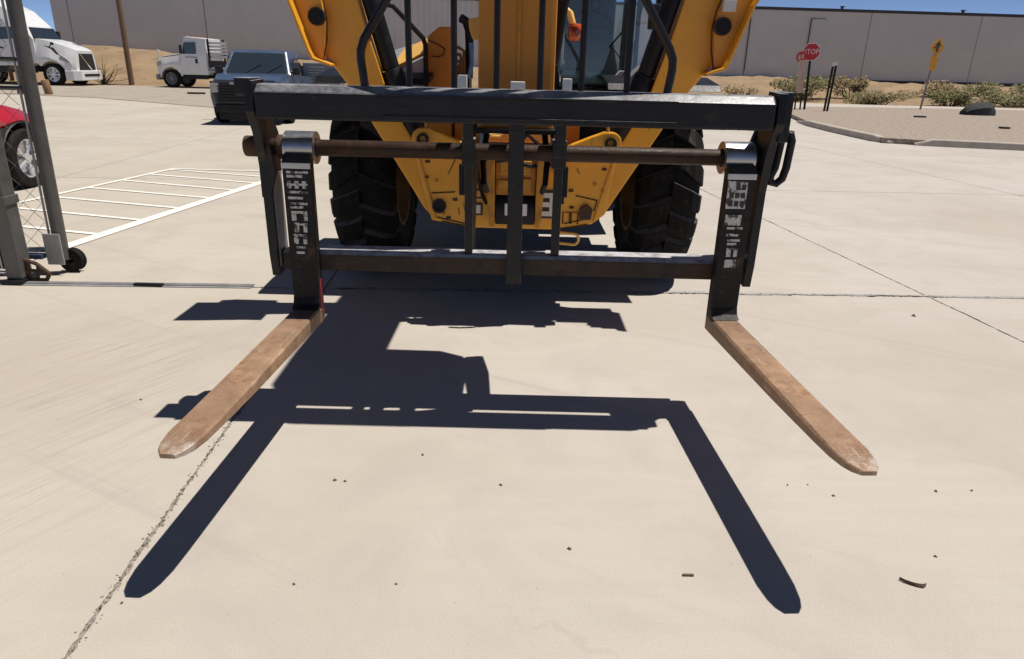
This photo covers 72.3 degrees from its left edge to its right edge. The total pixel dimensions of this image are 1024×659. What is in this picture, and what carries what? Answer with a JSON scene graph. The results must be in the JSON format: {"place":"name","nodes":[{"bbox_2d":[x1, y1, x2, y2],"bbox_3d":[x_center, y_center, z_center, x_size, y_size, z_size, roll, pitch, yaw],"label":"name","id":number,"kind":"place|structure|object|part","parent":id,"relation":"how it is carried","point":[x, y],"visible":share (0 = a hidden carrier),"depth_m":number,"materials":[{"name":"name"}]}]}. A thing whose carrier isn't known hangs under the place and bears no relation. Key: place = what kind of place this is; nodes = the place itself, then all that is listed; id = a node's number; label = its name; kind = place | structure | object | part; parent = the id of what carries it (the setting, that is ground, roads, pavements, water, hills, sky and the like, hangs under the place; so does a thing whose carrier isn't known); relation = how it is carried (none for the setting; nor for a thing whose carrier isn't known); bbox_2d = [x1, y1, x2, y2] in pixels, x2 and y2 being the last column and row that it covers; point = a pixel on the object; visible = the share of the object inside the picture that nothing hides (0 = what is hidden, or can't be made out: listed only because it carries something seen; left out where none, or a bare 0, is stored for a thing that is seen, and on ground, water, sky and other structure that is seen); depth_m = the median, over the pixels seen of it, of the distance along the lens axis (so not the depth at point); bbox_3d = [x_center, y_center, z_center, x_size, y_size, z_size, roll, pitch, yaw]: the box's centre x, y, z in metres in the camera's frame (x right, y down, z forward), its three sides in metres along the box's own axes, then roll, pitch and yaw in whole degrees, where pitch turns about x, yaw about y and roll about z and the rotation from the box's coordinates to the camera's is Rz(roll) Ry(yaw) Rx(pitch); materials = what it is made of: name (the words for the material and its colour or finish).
{"place":"outdoors","nodes":[
{"label":"outdoors","id":0,"kind":"place"},
{"bbox_2d":[7,65,23,93],"bbox_3d":[-18.297,-9.326,26.154,0.875,1.000,0.240,1,21,0],"label":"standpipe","id":1,"kind":"object","parent":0,"point":[10,71],"visible":0.34,"depth_m":26.05,"materials":[{"name":"metal"}]},
{"bbox_2d":[0,83,212,106],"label":"road","id":2,"kind":"structure","parent":0,"point":[169,95],"depth_m":28.31,"materials":[{"name":"beige concrete"}]},
{"bbox_2d":[40,80,52,94],"bbox_3d":[-17.421,-9.071,26.243,0.342,0.555,0.271,1,21,0],"label":"bollard","id":3,"kind":"object","parent":2,"relation":"on","point":[46,86],"visible":0.95,"depth_m":26.15,"materials":[{"name":"brown wood"}]},
{"bbox_2d":[0,0,101,85],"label":"semi truck","id":4,"kind":"object","parent":2,"relation":"on","point":[57,60],"visible":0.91,"depth_m":33.16,"materials":[{"name":"white paint"}]},
{"bbox_3d":[-23.254,-13.772,32.549,1.668,0.579,0.060,2,21,1],"label":"side window","id":5,"kind":"part","parent":4,"relation":"part of","materials":[{"name":"blue glass"}]},
{"bbox_2d":[156,36,227,87],"bbox_3d":[-14.341,-13.152,34.547,5.920,2.375,2.100,2,21,3],"label":"flatbed truck","id":6,"kind":"object","parent":2,"relation":"on","point":[193,60],"visible":0.73,"depth_m":33.87,"materials":[{"name":"white paint"}]},
{"bbox_3d":[-15.488,-13.490,33.581,0.649,0.520,0.050,2,21,3],"label":"side window","id":7,"kind":"part","parent":6,"relation":"part of","materials":[{"name":"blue glass"}]},
{"bbox_3d":[-15.511,-12.826,33.819,0.800,0.730,0.009,2,21,3],"label":"door","id":8,"kind":"part","parent":6,"relation":"part of","materials":[{"name":"white paint"}]},
{"bbox_2d":[187,92,205,93],"bbox_3d":[-13.086,-9.796,29.032,0.705,0.070,0.242,-8,23,-24],"label":"rubber scrap","id":9,"kind":"object","parent":2,"relation":"on","point":[196,93],"visible":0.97,"depth_m":28.96,"materials":[{"name":"black rubber"}]},
{"bbox_2d":[303,63,344,84],"bbox_3d":[-5.718,-7.409,21.402,1.100,1.368,0.625,1,21,0],"label":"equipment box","id":10,"kind":"object","parent":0,"point":[313,70],"visible":0.33,"depth_m":20.95,"materials":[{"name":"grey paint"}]},
{"bbox_2d":[0,93,1023,658],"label":"concrete yard","id":11,"kind":"structure","parent":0,"point":[638,453],"depth_m":3.02,"materials":[{"name":"beige concrete"}]},
{"bbox_2d":[0,105,40,187],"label":"parked car","id":12,"kind":"object","parent":11,"relation":"on","point":[18,145],"visible":0.63,"depth_m":8.02,"materials":[{"name":"red paint"}]},
{"bbox_2d":[0,131,51,284],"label":"gate post","id":13,"kind":"object","parent":11,"relation":"on","point":[16,262],"visible":1,"depth_m":4.75,"materials":[{"name":"grey metal"}]},
{"bbox_2d":[0,0,86,271],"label":"rolling gate","id":14,"kind":"structure","parent":11,"relation":"on","point":[55,249],"depth_m":4.77,"materials":[{"name":"grey metal"}]},
{"bbox_2d":[22,225,97,234],"bbox_3d":[-4.504,-0.948,6.410,1.722,0.001,0.060,7,22,14],"label":"parking line","id":15,"kind":"object","parent":11,"relation":"on","point":[65,230],"visible":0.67,"depth_m":6.29,"materials":[{"name":"paint"}]},
{"bbox_2d":[18,207,140,219],"bbox_3d":[-4.409,-1.163,6.981,1.704,0.001,0.060,7,22,15],"label":"parking line","id":16,"kind":"object","parent":11,"relation":"on","point":[84,214],"visible":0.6,"depth_m":6.92,"materials":[{"name":"paint"}]},
{"bbox_2d":[19,168,173,202],"bbox_3d":[-5.102,-1.583,8.042,0.070,0.001,4.021,5,21,9],"label":"parking line","id":17,"kind":"object","parent":11,"relation":"on","point":[98,184],"visible":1,"depth_m":8.53,"materials":[{"name":"paint"}]},
{"bbox_2d":[59,196,177,207],"bbox_3d":[-4.315,-1.377,7.551,1.685,0.001,0.060,7,22,15],"label":"parking line","id":18,"kind":"object","parent":11,"relation":"on","point":[118,202],"visible":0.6,"depth_m":7.53,"materials":[{"name":"paint"}]},
{"bbox_2d":[0,280,254,287],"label":"gate track","id":19,"kind":"structure","parent":11,"relation":"on","point":[81,283],"depth_m":4.86,"materials":[{"name":"metal"}]},
{"bbox_2d":[133,282,163,285],"bbox_3d":[-2.513,-0.313,4.844,0.200,0.014,0.035,1,21,0],"label":"track stop","id":20,"kind":"object","parent":19,"relation":"on","point":[146,284],"visible":1,"depth_m":4.83,"materials":[{"name":"black paint"}]},
{"bbox_2d":[30,181,260,259],"bbox_3d":[-3.460,-1.240,7.247,0.130,0.001,4.508,4,21,7],"label":"parking line","id":21,"kind":"object","parent":11,"relation":"on","point":[122,227],"visible":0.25,"depth_m":6.87,"materials":[{"name":"paint"}]},
{"bbox_2d":[90,187,208,197],"bbox_3d":[-4.222,-1.587,8.112,1.667,0.001,0.060,7,22,15],"label":"parking line","id":22,"kind":"object","parent":11,"relation":"on","point":[149,192],"visible":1,"depth_m":8.11,"materials":[{"name":"paint"}]},
{"bbox_2d":[123,180,232,189],"bbox_3d":[-4.136,-1.784,8.636,1.656,0.001,0.060,8,22,16],"label":"parking line","id":23,"kind":"object","parent":11,"relation":"on","point":[178,184],"visible":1,"depth_m":8.64,"materials":[{"name":"paint"}]},
{"bbox_2d":[151,174,254,182],"bbox_3d":[-4.053,-1.972,9.136,1.638,0.001,0.060,8,22,16],"label":"parking line","id":24,"kind":"object","parent":11,"relation":"on","point":[202,178],"visible":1,"depth_m":9.13,"materials":[{"name":"paint"}]},
{"bbox_2d":[174,168,255,170],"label":"parking line","id":25,"kind":"object","parent":11,"relation":"on","point":[218,169],"visible":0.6,"depth_m":9.85,"materials":[{"name":"paint"}]},
{"bbox_2d":[172,169,259,176],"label":"parking line","id":26,"kind":"object","parent":11,"relation":"on","point":[214,172],"visible":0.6,"depth_m":9.61,"materials":[{"name":"paint"}]},
{"bbox_2d":[209,49,312,122],"bbox_3d":[-6.459,-6.480,18.515,2.040,1.670,5.250,-1,21,-7],"label":"pickup truck","id":27,"kind":"object","parent":11,"relation":"on","point":[272,66],"visible":0.5,"depth_m":17.25,"materials":[{"name":"blue paint"}]},
{"bbox_3d":[-5.604,-6.814,18.111,0.032,0.380,1.019,-1,21,-7],"label":"side window","id":28,"kind":"part","parent":27,"relation":"part of","materials":[{"name":"glass"}]},
{"bbox_2d":[287,0,759,253],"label":"telehandler","id":29,"kind":"object","parent":11,"relation":"on","point":[374,202],"visible":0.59,"depth_m":4.18,"materials":[{"name":"yellow paint"}]},
{"bbox_2d":[158,0,878,475],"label":"fork carriage","id":30,"kind":"object","parent":29,"relation":"attached to","point":[750,168],"visible":1,"depth_m":2.86,"materials":[{"name":"paint"}]},
{"bbox_2d":[339,287,1023,297],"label":"joint sealant","id":31,"kind":"object","parent":11,"relation":"on","point":[495,289],"visible":0.98,"depth_m":4.98,"materials":[{"name":"black rubber"}]},
{"bbox_2d":[682,573,693,575],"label":"twig","id":32,"kind":"object","parent":11,"relation":"on","point":[685,574],"visible":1,"depth_m":2.21,"materials":[{"name":"brown wood"}]},
{"bbox_2d":[797,121,893,143],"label":"kerb","id":33,"kind":"structure","parent":11,"relation":"on","point":[848,132],"depth_m":17.68,"materials":[{"name":"concrete"}]},
{"bbox_2d":[899,577,925,587],"bbox_3d":[1.257,0.793,2.196,0.076,0.010,0.018,9,22,18],"label":"twig","id":34,"kind":"object","parent":11,"relation":"on","point":[913,583],"visible":1,"depth_m":2.19,"materials":[{"name":"brown wood"}]},
{"bbox_2d":[914,139,1023,150],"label":"kerb","id":35,"kind":"structure","parent":11,"relation":"on","point":[976,144],"depth_m":15.27,"materials":[{"name":"concrete"}]},
{"bbox_2d":[0,45,1023,107],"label":"dirt bank","id":36,"kind":"structure","parent":0,"point":[144,66],"depth_m":38.83,"materials":[{"name":"brown soil"}]},
{"bbox_2d":[94,56,127,83],"bbox_3d":[-20.776,-13.059,35.230,2.201,1.395,1.999,11,23,24],"label":"bare bush","id":37,"kind":"object","parent":36,"relation":"on","point":[104,81],"visible":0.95,"depth_m":35.27,"materials":[{"name":"brown plant"}]},
{"bbox_2d":[116,0,134,84],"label":"utility pole","id":38,"kind":"object","parent":36,"relation":"on","point":[125,42],"depth_m":34.70,"materials":[{"name":"brown wood"}]},
{"bbox_2d":[50,0,1023,87],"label":"warehouse","id":39,"kind":"structure","parent":36,"relation":"on","point":[892,46],"depth_m":45.97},
{"bbox_2d":[721,84,760,94],"bbox_3d":[11.950,-12.428,36.558,2.197,0.796,1.125,1,21,0],"label":"shrub","id":40,"kind":"object","parent":36,"relation":"on","point":[733,90],"visible":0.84,"depth_m":36.43,"materials":[{"name":"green plant"}]},
{"bbox_2d":[769,74,834,99],"bbox_3d":[15.186,-12.479,36.091,3.604,1.364,1.884,-3,21,-11],"label":"shrub","id":41,"kind":"object","parent":36,"relation":"on","point":[789,86],"visible":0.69,"depth_m":35.96,"materials":[{"name":"green plant"}]},
{"bbox_2d":[828,76,849,85],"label":"shrub","id":42,"kind":"object","parent":36,"relation":"on","point":[840,78],"visible":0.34,"depth_m":42.05,"materials":[{"name":"green plant"}]},
{"bbox_2d":[832,75,869,99],"bbox_3d":[17.987,-12.754,36.984,2.047,1.325,1.296,1,21,0],"label":"shrub","id":43,"kind":"object","parent":36,"relation":"on","point":[857,86],"visible":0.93,"depth_m":36.94,"materials":[{"name":"green plant"}]},
{"bbox_2d":[843,89,920,104],"bbox_3d":[18.335,-11.707,35.282,3.581,0.838,2.385,1,21,0],"label":"shrub","id":44,"kind":"object","parent":36,"relation":"on","point":[866,97],"visible":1,"depth_m":34.70,"materials":[{"name":"green plant"}]},
{"bbox_2d":[919,80,960,95],"bbox_3d":[23.964,-13.418,39.071,2.407,0.998,1.362,1,21,0],"label":"shrub","id":45,"kind":"object","parent":36,"relation":"on","point":[942,85],"visible":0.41,"depth_m":38.74,"materials":[{"name":"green plant"}]},
{"bbox_2d":[922,87,976,106],"bbox_3d":[22.213,-11.771,35.474,2.924,1.000,1.529,1,21,0],"label":"shrub","id":46,"kind":"object","parent":36,"relation":"on","point":[963,99],"visible":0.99,"depth_m":35.28,"materials":[{"name":"green plant"}]},
{"bbox_2d":[957,81,1023,106],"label":"shrub","id":47,"kind":"object","parent":36,"relation":"on","point":[993,95],"visible":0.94,"depth_m":36.11,"materials":[{"name":"green plant"}]},
{"bbox_2d":[22,0,1023,31],"label":"sky","id":48,"kind":"structure","parent":0,"point":[42,8],"materials":[{"name":"blue"}]},
{"bbox_2d":[62,287,1011,658],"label":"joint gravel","id":49,"kind":"structure","parent":0,"point":[244,407],"depth_m":2.56,"materials":[{"name":"beige gravel"}]},
{"bbox_2d":[791,107,1023,144],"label":"gravel island","id":50,"kind":"structure","parent":0,"point":[900,125],"depth_m":21.09,"materials":[{"name":"beige gravel"}]},
{"bbox_2d":[794,51,806,109],"bbox_3d":[10.742,-9.299,26.234,0.375,2.065,0.080,-1,21,1],"label":"marker post","id":51,"kind":"object","parent":50,"relation":"on","point":[801,58],"visible":0.99,"depth_m":26.11,"materials":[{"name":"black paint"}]},
{"bbox_2d":[803,43,820,108],"bbox_3d":[11.151,-9.505,26.369,0.610,2.365,0.096,3,21,12],"label":"stop sign","id":52,"kind":"object","parent":50,"relation":"on","point":[811,51],"visible":1,"depth_m":26.06,"materials":[{"name":"red metal"}]},
{"bbox_2d":[823,62,837,110],"bbox_3d":[11.639,-8.864,25.621,0.178,1.720,0.064,3,21,-1],"label":"twin post","id":53,"kind":"object","parent":50,"relation":"on","point":[829,82],"visible":1,"depth_m":25.59,"materials":[{"name":"black metal"}]},
{"bbox_2d":[919,37,944,109],"bbox_3d":[16.919,-10.339,28.363,0.738,2.779,0.085,-2,21,-18],"label":"warning sign","id":54,"kind":"object","parent":50,"relation":"on","point":[937,47],"visible":1,"depth_m":28.13,"materials":[{"name":"yellow metal"}]},
{"bbox_2d":[959,102,995,115],"bbox_3d":[17.207,-8.146,25.841,1.160,0.460,0.720,1,21,0],"label":"boulder","id":55,"kind":"object","parent":50,"relation":"on","point":[982,108],"visible":0.98,"depth_m":25.60,"materials":[{"name":"stone"}]},
{"bbox_2d":[793,103,1023,109],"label":"path","id":56,"kind":"structure","parent":0,"point":[845,105],"depth_m":33.34,"materials":[{"name":"concrete"}]}
]}

